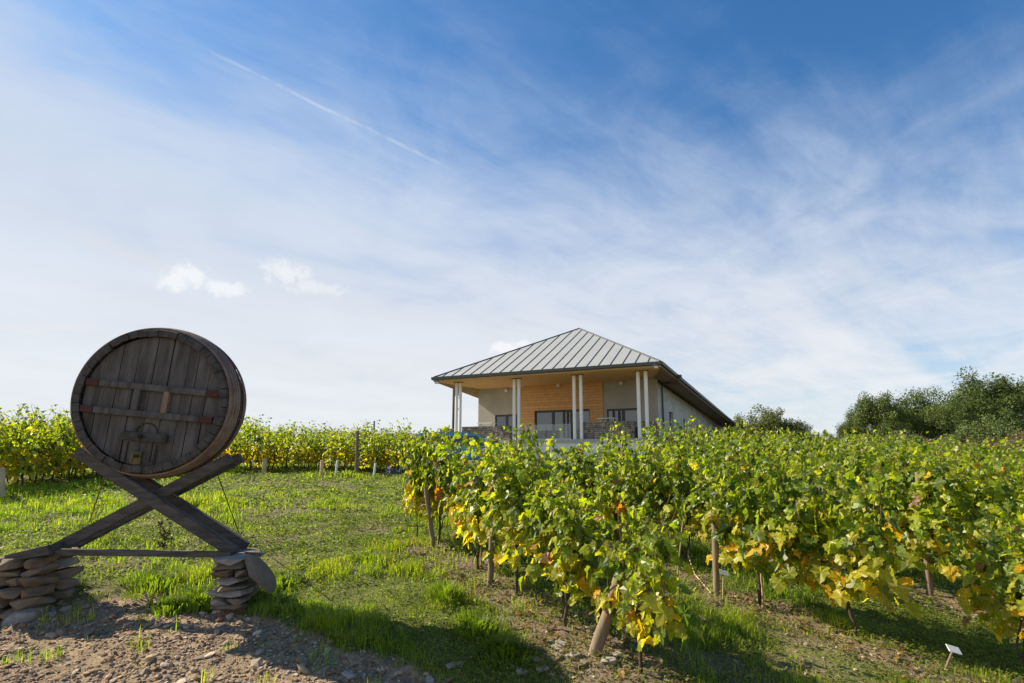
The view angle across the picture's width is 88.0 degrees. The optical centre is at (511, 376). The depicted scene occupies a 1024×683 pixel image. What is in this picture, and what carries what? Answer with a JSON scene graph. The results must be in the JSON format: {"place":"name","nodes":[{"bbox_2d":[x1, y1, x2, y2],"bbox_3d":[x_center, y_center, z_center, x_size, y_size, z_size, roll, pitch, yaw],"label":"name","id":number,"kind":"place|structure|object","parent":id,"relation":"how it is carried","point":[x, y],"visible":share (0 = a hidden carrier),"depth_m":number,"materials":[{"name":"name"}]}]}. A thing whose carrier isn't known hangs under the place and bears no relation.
{"place":"outdoors","nodes":[
{"label":"outdoors","id":0,"kind":"place"},
{"bbox_2d":[0,594,453,682],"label":"gravel","id":1,"kind":"structure","parent":0,"point":[256,663],"depth_m":4.17,"materials":[{"name":"gravel"}]},
{"bbox_2d":[0,453,1023,682],"bbox_3d":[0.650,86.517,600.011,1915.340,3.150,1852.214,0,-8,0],"label":"ground","id":2,"kind":"structure","parent":0,"point":[116,595],"depth_m":4.79,"materials":[{"name":"plant"}]},
{"bbox_2d":[0,418,28,479],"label":"grapevine","id":3,"kind":"object","parent":2,"relation":"on","point":[4,453],"visible":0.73,"depth_m":11.62,"materials":[{"name":"green plant"}]},
{"bbox_2d":[0,403,29,461],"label":"grapevine","id":4,"kind":"object","parent":2,"relation":"on","point":[3,419],"visible":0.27,"depth_m":12.46,"materials":[{"name":"green plant"}]},
{"bbox_2d":[1,610,39,625],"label":"boulder","id":5,"kind":"object","parent":2,"relation":"on","point":[17,616],"visible":0.69,"depth_m":4.67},
{"bbox_2d":[0,410,44,484],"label":"grapevine","id":6,"kind":"object","parent":2,"relation":"on","point":[17,427],"visible":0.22,"depth_m":12.45,"materials":[{"name":"green plant"}]},
{"bbox_2d":[0,418,58,484],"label":"grapevine","id":7,"kind":"object","parent":2,"relation":"on","point":[27,468],"visible":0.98,"depth_m":11.74,"materials":[{"name":"green plant"}]},
{"bbox_2d":[16,405,65,484],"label":"grapevine","id":8,"kind":"object","parent":2,"relation":"on","point":[43,449],"visible":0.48,"depth_m":12.67,"materials":[{"name":"green plant"}]},
{"bbox_2d":[0,546,84,619],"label":"stone pier","id":9,"kind":"structure","parent":2,"relation":"on","point":[33,583],"depth_m":4.82,"materials":[{"name":"stone"}]},
{"bbox_2d":[4,447,249,559],"bbox_3d":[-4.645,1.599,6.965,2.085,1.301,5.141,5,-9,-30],"label":"barrel stand","id":10,"kind":"object","parent":9,"relation":"on","point":[167,501],"visible":0.83,"depth_m":5.14,"materials":[{"name":"wood"}]},
{"bbox_2d":[70,328,246,478],"bbox_3d":[-3.591,0.264,5.436,1.542,1.542,0.558,6,-9,-6],"label":"wine barrel","id":11,"kind":"object","parent":10,"relation":"on","point":[154,403],"visible":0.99,"depth_m":5.26,"materials":[{"name":"brown wood"}]},
{"bbox_2d":[37,418,72,481],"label":"grapevine","id":12,"kind":"object","parent":2,"relation":"on","point":[56,457],"visible":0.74,"depth_m":12.98,"materials":[{"name":"green plant"}]},
{"bbox_2d":[49,408,85,481],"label":"grapevine","id":13,"kind":"object","parent":2,"relation":"on","point":[73,447],"visible":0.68,"depth_m":13.36,"materials":[{"name":"green plant"}]},
{"bbox_2d":[113,566,186,599],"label":"grass tuft","id":14,"kind":"object","parent":2,"relation":"on","point":[149,579],"visible":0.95,"depth_m":5.48,"materials":[{"name":"plant"}]},
{"bbox_2d":[157,518,173,548],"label":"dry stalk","id":15,"kind":"object","parent":2,"relation":"on","point":[162,544],"visible":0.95,"depth_m":6.98,"materials":[{"name":"brown"}]},
{"bbox_2d":[142,591,197,617],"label":"grass tuft","id":16,"kind":"object","parent":2,"relation":"on","point":[166,605],"visible":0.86,"depth_m":4.99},
{"bbox_2d":[168,581,217,613],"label":"grass tuft","id":17,"kind":"object","parent":2,"relation":"on","point":[196,602],"visible":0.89,"depth_m":5.08,"materials":[{"name":"plant"}]},
{"bbox_2d":[207,548,265,610],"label":"stone pier","id":18,"kind":"structure","parent":2,"relation":"on","point":[238,587],"depth_m":5.01,"materials":[{"name":"stone"}]},
{"bbox_2d":[244,553,276,593],"bbox_3d":[-2.432,1.899,5.120,0.093,0.451,0.240,-40,-2,10],"label":"stone slab","id":19,"kind":"object","parent":18,"relation":"on","point":[260,573],"depth_m":5.09,"materials":[{"name":"stone"}]},
{"bbox_2d":[227,425,248,468],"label":"grapevine","id":20,"kind":"object","parent":2,"relation":"on","point":[235,447],"visible":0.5,"depth_m":17.76,"materials":[{"name":"green plant"}]},
{"bbox_2d":[239,414,265,468],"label":"grapevine","id":21,"kind":"object","parent":2,"relation":"on","point":[247,452],"visible":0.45,"depth_m":18.31,"materials":[{"name":"green plant"}]},
{"bbox_2d":[245,417,271,469],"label":"grapevine","id":22,"kind":"object","parent":2,"relation":"on","point":[258,451],"visible":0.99,"depth_m":17.48,"materials":[{"name":"green plant"}]},
{"bbox_2d":[262,425,285,468],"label":"grapevine","id":23,"kind":"object","parent":2,"relation":"on","point":[273,450],"visible":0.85,"depth_m":18.21,"materials":[{"name":"green plant"}]},
{"bbox_2d":[277,424,300,469],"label":"grapevine","id":24,"kind":"object","parent":2,"relation":"on","point":[284,457],"visible":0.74,"depth_m":18.76,"materials":[{"name":"green plant"}]},
{"bbox_2d":[274,569,303,592],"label":"grass tuft","id":25,"kind":"object","parent":2,"relation":"on","point":[282,579],"visible":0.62,"depth_m":5.71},
{"bbox_2d":[285,433,306,469],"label":"grapevine","id":26,"kind":"object","parent":2,"relation":"on","point":[296,452],"visible":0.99,"depth_m":17.82,"materials":[{"name":"green plant"}]},
{"bbox_2d":[300,422,320,469],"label":"grapevine","id":27,"kind":"object","parent":2,"relation":"on","point":[308,458],"visible":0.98,"depth_m":18.30,"materials":[{"name":"green plant"}]},
{"bbox_2d":[312,429,339,465],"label":"grapevine","id":28,"kind":"object","parent":2,"relation":"on","point":[319,454],"visible":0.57,"depth_m":18.71,"materials":[{"name":"green plant"}]},
{"bbox_2d":[317,431,343,470],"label":"grapevine","id":29,"kind":"object","parent":2,"relation":"on","point":[329,460],"visible":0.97,"depth_m":17.77,"materials":[{"name":"green plant"}]},
{"bbox_2d":[333,425,357,469],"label":"grapevine","id":30,"kind":"object","parent":2,"relation":"on","point":[344,458],"visible":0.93,"depth_m":18.03,"materials":[{"name":"green plant"}]},
{"bbox_2d":[349,429,367,464],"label":"grapevine","id":31,"kind":"object","parent":2,"relation":"on","point":[352,448],"visible":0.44,"depth_m":18.53,"materials":[{"name":"green plant"}]},
{"bbox_2d":[349,434,379,471],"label":"grapevine","id":32,"kind":"object","parent":2,"relation":"on","point":[367,451],"visible":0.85,"depth_m":17.34,"materials":[{"name":"green plant"}]},
{"bbox_2d":[356,419,381,468],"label":"grapevine","id":33,"kind":"object","parent":2,"relation":"on","point":[368,435],"visible":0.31,"depth_m":18.64,"materials":[{"name":"green plant"}]},
{"bbox_2d":[349,548,390,564],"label":"grass tuft","id":34,"kind":"object","parent":2,"relation":"on","point":[372,552],"visible":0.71,"depth_m":6.73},
{"bbox_2d":[367,427,386,467],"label":"grapevine","id":35,"kind":"object","parent":2,"relation":"on","point":[377,453],"visible":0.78,"depth_m":17.65,"materials":[{"name":"green plant"}]},
{"bbox_2d":[379,431,395,467],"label":"grapevine","id":36,"kind":"object","parent":2,"relation":"on","point":[384,451],"visible":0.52,"depth_m":17.92,"materials":[{"name":"green plant"}]},
{"bbox_2d":[382,426,409,468],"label":"grapevine","id":37,"kind":"object","parent":2,"relation":"on","point":[393,453],"visible":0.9,"depth_m":17.10,"materials":[{"name":"green plant"}]},
{"bbox_2d":[385,418,415,464],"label":"grapevine","id":38,"kind":"object","parent":2,"relation":"on","point":[408,427],"visible":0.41,"depth_m":17.55,"materials":[{"name":"green plant"}]},
{"bbox_2d":[399,427,436,536],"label":"grapevine","id":39,"kind":"object","parent":2,"relation":"on","point":[413,482],"visible":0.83,"depth_m":7.80,"materials":[{"name":"green plant"}]},
{"bbox_2d":[424,486,435,547],"bbox_3d":[-1.146,2.039,7.442,0.210,0.991,0.075,0,-8,0],"label":"vineyard post","id":40,"kind":"object","parent":2,"relation":"on","point":[430,518],"visible":0.8,"depth_m":7.42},
{"bbox_2d":[406,425,476,543],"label":"grapevine","id":41,"kind":"object","parent":2,"relation":"on","point":[440,492],"visible":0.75,"depth_m":7.53,"materials":[{"name":"green plant"}]},
{"bbox_2d":[425,578,470,604],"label":"grass tuft","id":42,"kind":"object","parent":2,"relation":"on","point":[444,590],"visible":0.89,"depth_m":5.26,"materials":[{"name":"plant"}]},
{"bbox_2d":[414,432,525,459],"bbox_3d":[-1.818,3.074,22.288,4.806,1.427,2.100,1,-8,-4],"label":"parked minivan","id":43,"kind":"object","parent":2,"relation":"on","point":[471,435],"visible":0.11,"depth_m":21.49,"materials":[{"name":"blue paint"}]},
{"bbox_2d":[446,605,510,641],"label":"grass tuft","id":44,"kind":"object","parent":2,"relation":"on","point":[472,620],"visible":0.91,"depth_m":4.66,"materials":[{"name":"plant"}]},
{"bbox_2d":[436,433,523,571],"bbox_3d":[-0.380,1.601,6.543,0.837,1.812,1.269,5,-9,-30],"label":"grapevine","id":45,"kind":"object","parent":2,"relation":"on","point":[471,501],"visible":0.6,"depth_m":6.56,"materials":[{"name":"green plant"}]},
{"bbox_2d":[487,477,496,585],"bbox_3d":[-0.230,1.824,6.048,0.116,1.379,0.077,0,-8,0],"label":"vineyard post","id":46,"kind":"object","parent":2,"relation":"on","point":[490,577],"visible":0.34,"depth_m":5.98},
{"bbox_2d":[469,628,539,669],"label":"grass tuft","id":47,"kind":"object","parent":2,"relation":"on","point":[503,644],"visible":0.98,"depth_m":4.18,"materials":[{"name":"plant"}]},
{"bbox_2d":[469,436,553,595],"bbox_3d":[0.041,1.556,5.777,1.132,1.809,0.856,-6,-10,35],"label":"grapevine","id":48,"kind":"object","parent":2,"relation":"on","point":[504,522],"visible":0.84,"depth_m":5.65,"materials":[{"name":"green plant"}]},
{"bbox_2d":[0,463,1023,682],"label":"grass","id":49,"kind":"structure","parent":2,"relation":"on","point":[340,617],"depth_m":5.80,"materials":[{"name":"plant"}]},
{"bbox_2d":[0,511,1023,682],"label":"soil stones","id":50,"kind":"object","parent":2,"relation":"on","point":[735,660],"visible":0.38,"depth_m":4.77,"materials":[{"name":"stone"}]},
{"bbox_2d":[503,419,561,496],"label":"grapevine","id":51,"kind":"object","parent":2,"relation":"on","point":[527,437],"visible":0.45,"depth_m":9.34,"materials":[{"name":"green plant"}]},
{"bbox_2d":[509,473,611,625],"bbox_3d":[0.460,1.636,4.900,0.810,1.475,1.025,5,-9,-30],"label":"grapevine","id":52,"kind":"object","parent":2,"relation":"on","point":[551,530],"visible":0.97,"depth_m":4.73,"materials":[{"name":"green plant"}]},
{"bbox_2d":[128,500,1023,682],"bbox_3d":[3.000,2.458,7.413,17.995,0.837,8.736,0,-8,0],"label":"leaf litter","id":53,"kind":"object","parent":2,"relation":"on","point":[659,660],"visible":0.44,"depth_m":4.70,"materials":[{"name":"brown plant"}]},
{"bbox_2d":[542,438,609,525],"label":"grapevine","id":54,"kind":"object","parent":2,"relation":"on","point":[563,474],"visible":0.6,"depth_m":8.51,"materials":[{"name":"green plant"}]},
{"bbox_2d":[431,328,733,458],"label":"winery building","id":55,"kind":"structure","parent":2,"relation":"on","point":[567,382],"depth_m":44.17,"materials":[{"name":"metal"}]},
{"bbox_2d":[461,426,511,439],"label":"gabion","id":56,"kind":"object","parent":55,"relation":"on","point":[485,431],"visible":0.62,"depth_m":42.93,"materials":[{"name":"stone"}]},
{"bbox_2d":[495,414,516,439],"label":"window","id":57,"kind":"structure","parent":55,"relation":"in","point":[500,420],"depth_m":48.36,"materials":[{"name":"grey"}]},
{"bbox_2d":[535,409,589,438],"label":"window","id":58,"kind":"structure","parent":55,"relation":"in","point":[548,421],"depth_m":45.96,"materials":[{"name":"grey"}]},
{"bbox_2d":[579,421,635,438],"bbox_3d":[7.012,3.969,39.105,4.157,1.316,0.568,-4,-9,25],"label":"gabion","id":59,"kind":"object","parent":55,"relation":"on","point":[589,432],"visible":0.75,"depth_m":38.94,"materials":[{"name":"stone"}]},
{"bbox_2d":[607,408,637,438],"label":"window","id":60,"kind":"structure","parent":55,"relation":"in","point":[629,414],"depth_m":43.35,"materials":[{"name":"grey"}]},
{"bbox_2d":[184,527,1022,682],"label":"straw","id":61,"kind":"object","parent":2,"relation":"on","point":[807,638],"visible":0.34,"depth_m":4.93,"materials":[{"name":"beige plant"}]},
{"bbox_2d":[588,546,636,657],"bbox_3d":[0.797,1.865,4.293,0.499,1.070,0.110,0,-8,0],"label":"vineyard post","id":62,"kind":"object","parent":2,"relation":"on","point":[601,632],"visible":0.37,"depth_m":4.23,"materials":[{"name":"wood"}]},
{"bbox_2d":[566,446,663,553],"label":"grapevine","id":63,"kind":"object","parent":2,"relation":"on","point":[634,496],"visible":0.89,"depth_m":7.50,"materials":[{"name":"green plant"}]},
{"bbox_2d":[595,421,650,497],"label":"grapevine","id":64,"kind":"object","parent":2,"relation":"on","point":[608,446],"visible":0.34,"depth_m":11.27,"materials":[{"name":"green plant"}]},
{"bbox_2d":[578,486,704,674],"bbox_3d":[0.970,1.581,4.039,0.617,1.496,0.993,5,-9,-30],"label":"grapevine","id":65,"kind":"object","parent":2,"relation":"on","point":[664,608],"visible":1,"depth_m":3.88,"materials":[{"name":"green plant"}]},
{"bbox_2d":[620,424,668,517],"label":"grapevine","id":66,"kind":"object","parent":2,"relation":"on","point":[635,459],"visible":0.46,"depth_m":10.38,"materials":[{"name":"green plant"}]},
{"bbox_2d":[641,418,687,492],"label":"grapevine","id":67,"kind":"object","parent":2,"relation":"on","point":[665,433],"visible":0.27,"depth_m":12.89,"materials":[{"name":"green plant"}]},
{"bbox_2d":[640,443,727,563],"bbox_3d":[2.315,1.769,7.088,0.764,1.738,1.367,5,-9,-30],"label":"grapevine","id":68,"kind":"object","parent":2,"relation":"on","point":[675,477],"visible":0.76,"depth_m":7.08,"materials":[{"name":"green plant"}]},
{"bbox_2d":[654,427,730,520],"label":"grapevine","id":69,"kind":"object","parent":2,"relation":"on","point":[684,450],"visible":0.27,"depth_m":9.29,"materials":[{"name":"green plant"}]},
{"bbox_2d":[674,415,729,486],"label":"grapevine","id":70,"kind":"object","parent":2,"relation":"on","point":[689,431],"visible":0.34,"depth_m":12.18,"materials":[{"name":"green plant"}]},
{"bbox_2d":[711,492,719,596],"bbox_3d":[2.269,1.930,5.908,0.111,1.272,0.080,0,-8,0],"label":"vineyard post","id":71,"kind":"object","parent":2,"relation":"on","point":[715,562],"visible":0.43,"depth_m":5.87,"materials":[{"name":"brown wood"}]},
{"bbox_2d":[700,430,752,491],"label":"grapevine","id":72,"kind":"object","parent":2,"relation":"on","point":[729,451],"visible":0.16,"depth_m":11.05,"materials":[{"name":"green plant"}]},
{"bbox_2d":[685,427,768,522],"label":"grapevine","id":73,"kind":"object","parent":2,"relation":"on","point":[745,460],"visible":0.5,"depth_m":8.39,"materials":[{"name":"green plant"}]},
{"bbox_2d":[722,410,763,439],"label":"tree","id":74,"kind":"object","parent":2,"relation":"on","point":[739,419],"visible":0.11,"depth_m":65.57,"materials":[{"name":"green plant"}]},
{"bbox_2d":[730,419,777,475],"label":"grapevine","id":75,"kind":"object","parent":2,"relation":"on","point":[747,429],"visible":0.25,"depth_m":13.66,"materials":[{"name":"green plant"}]},
{"bbox_2d":[701,452,825,607],"bbox_3d":[2.671,1.670,5.624,0.730,1.717,1.302,6,-10,-37],"label":"grapevine","id":76,"kind":"object","parent":2,"relation":"on","point":[762,535],"visible":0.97,"depth_m":5.60,"materials":[{"name":"green plant"}]},
{"bbox_2d":[742,403,812,450],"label":"tree","id":77,"kind":"object","parent":2,"relation":"on","point":[770,421],"visible":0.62,"depth_m":60.65,"materials":[{"name":"green plant"}]},
{"bbox_2d":[753,431,804,495],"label":"grapevine","id":78,"kind":"object","parent":2,"relation":"on","point":[779,453],"visible":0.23,"depth_m":10.32,"materials":[{"name":"green plant"}]},
{"bbox_2d":[751,429,806,468],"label":"grapevine","id":79,"kind":"object","parent":2,"relation":"on","point":[786,438],"visible":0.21,"depth_m":12.64,"materials":[{"name":"green plant"}]},
{"bbox_2d":[761,453,847,542],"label":"grapevine","id":80,"kind":"object","parent":2,"relation":"on","point":[789,502],"visible":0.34,"depth_m":7.50,"materials":[{"name":"green plant"}]},
{"bbox_2d":[798,434,845,487],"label":"grapevine","id":81,"kind":"object","parent":2,"relation":"on","point":[807,451],"visible":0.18,"depth_m":11.79,"materials":[{"name":"green plant"}]},
{"bbox_2d":[802,429,864,486],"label":"grapevine","id":82,"kind":"object","parent":2,"relation":"on","point":[822,461],"visible":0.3,"depth_m":9.46,"materials":[{"name":"green plant"}]},
{"bbox_2d":[773,450,923,636],"bbox_3d":[3.162,1.616,5.042,0.718,1.820,1.253,3,-9,-21],"label":"grapevine","id":83,"kind":"object","parent":2,"relation":"on","point":[824,538],"visible":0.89,"depth_m":4.87,"materials":[{"name":"green plant"}]},
{"bbox_2d":[834,410,873,441],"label":"oak tree","id":84,"kind":"object","parent":2,"relation":"on","point":[847,426],"visible":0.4,"depth_m":49.44,"materials":[{"name":"green plant"}]},
{"bbox_2d":[839,429,909,480],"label":"grapevine","id":85,"kind":"object","parent":2,"relation":"on","point":[886,451],"visible":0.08,"depth_m":10.84,"materials":[{"name":"green plant"}]},
{"bbox_2d":[840,426,928,542],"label":"grapevine","id":86,"kind":"object","parent":2,"relation":"on","point":[898,440],"visible":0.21,"depth_m":8.50,"materials":[{"name":"green plant"}]},
{"bbox_2d":[828,440,949,567],"bbox_3d":[4.708,1.727,6.635,0.756,1.861,1.348,7,-10,-39],"label":"grapevine","id":87,"kind":"object","parent":2,"relation":"on","point":[905,510],"visible":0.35,"depth_m":6.62,"materials":[{"name":"green plant"}]},
{"bbox_2d":[848,389,931,441],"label":"oak tree","id":88,"kind":"object","parent":2,"relation":"on","point":[887,414],"visible":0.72,"depth_m":46.06,"materials":[{"name":"green plant"}]},
{"bbox_2d":[871,433,923,488],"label":"grapevine","id":89,"kind":"object","parent":2,"relation":"on","point":[877,440],"visible":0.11,"depth_m":12.23,"materials":[{"name":"green plant"}]},
{"bbox_2d":[873,428,922,445],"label":"bush","id":90,"kind":"object","parent":2,"relation":"on","point":[894,434],"visible":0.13,"depth_m":42.21,"materials":[{"name":"green plant"}]},
{"bbox_2d":[893,384,947,441],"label":"oak tree","id":91,"kind":"object","parent":2,"relation":"on","point":[922,400],"visible":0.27,"depth_m":49.59,"materials":[{"name":"green plant"}]},
{"bbox_2d":[915,472,933,595],"bbox_3d":[4.849,1.909,6.226,0.081,1.548,0.071,3,-9,-22],"label":"vineyard post","id":92,"kind":"object","parent":2,"relation":"on","point":[929,583],"visible":0.27,"depth_m":6.15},
{"bbox_2d":[902,440,988,517],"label":"grapevine","id":93,"kind":"object","parent":2,"relation":"on","point":[959,464],"visible":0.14,"depth_m":9.46,"materials":[{"name":"green plant"}]},
{"bbox_2d":[913,395,985,441],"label":"oak tree","id":94,"kind":"object","parent":2,"relation":"on","point":[943,421],"visible":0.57,"depth_m":43.57,"materials":[{"name":"green plant"}]},
{"bbox_2d":[942,644,961,673],"bbox_3d":[3.507,2.307,4.244,0.200,0.299,0.051,0,-8,0],"label":"plant tag","id":95,"kind":"object","parent":2,"relation":"on","point":[952,649],"visible":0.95,"depth_m":4.25,"materials":[{"name":"white plastic"}]},
{"bbox_2d":[923,436,987,489],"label":"grapevine","id":96,"kind":"object","parent":2,"relation":"on","point":[948,451],"visible":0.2,"depth_m":11.41,"materials":[{"name":"green plant"}]},
{"bbox_2d":[891,444,1023,595],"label":"grapevine","id":97,"kind":"object","parent":2,"relation":"on","point":[956,502],"visible":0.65,"depth_m":5.85,"materials":[{"name":"green plant"}]},
{"bbox_2d":[913,443,1023,541],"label":"grapevine","id":98,"kind":"object","parent":2,"relation":"on","point":[999,471],"visible":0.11,"depth_m":7.48,"materials":[{"name":"green plant"}]},
{"bbox_2d":[939,430,997,447],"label":"bush","id":99,"kind":"object","parent":2,"relation":"on","point":[953,438],"visible":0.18,"depth_m":36.45,"materials":[{"name":"green plant"}]},
{"bbox_2d":[920,366,1023,436],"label":"oak tree","id":100,"kind":"object","parent":2,"relation":"on","point":[983,400],"visible":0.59,"depth_m":45.19,"materials":[{"name":"green plant"}]},
{"bbox_2d":[922,501,1023,668],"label":"grapevine","id":101,"kind":"object","parent":2,"relation":"on","point":[994,592],"visible":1,"depth_m":4.48,"materials":[{"name":"green plant"}]},
{"bbox_2d":[952,437,1015,499],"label":"grapevine","id":102,"kind":"object","parent":2,"relation":"on","point":[992,449],"visible":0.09,"depth_m":12.63,"materials":[{"name":"green plant"}]},
{"bbox_2d":[950,431,1023,447],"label":"bush","id":103,"kind":"object","parent":2,"relation":"on","point":[1014,436],"visible":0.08,"depth_m":33.84,"materials":[{"name":"green plant"}]},
{"bbox_2d":[952,408,1023,444],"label":"bush","id":104,"kind":"object","parent":2,"relation":"on","point":[995,430],"visible":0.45,"depth_m":35.77,"materials":[{"name":"green plant"}]},
{"bbox_2d":[968,439,1023,526],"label":"grapevine","id":105,"kind":"object","parent":2,"relation":"on","point":[992,455],"visible":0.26,"depth_m":9.14,"materials":[{"name":"green plant"}]},
{"bbox_2d":[990,437,1023,491],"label":"grapevine","id":106,"kind":"object","parent":2,"relation":"on","point":[1008,449],"visible":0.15,"depth_m":14.06,"materials":[{"name":"green plant"}]},
{"bbox_2d":[0,0,1023,445],"label":"sky","id":107,"kind":"structure","parent":0,"point":[803,208],"materials":[{"name":"blue"}]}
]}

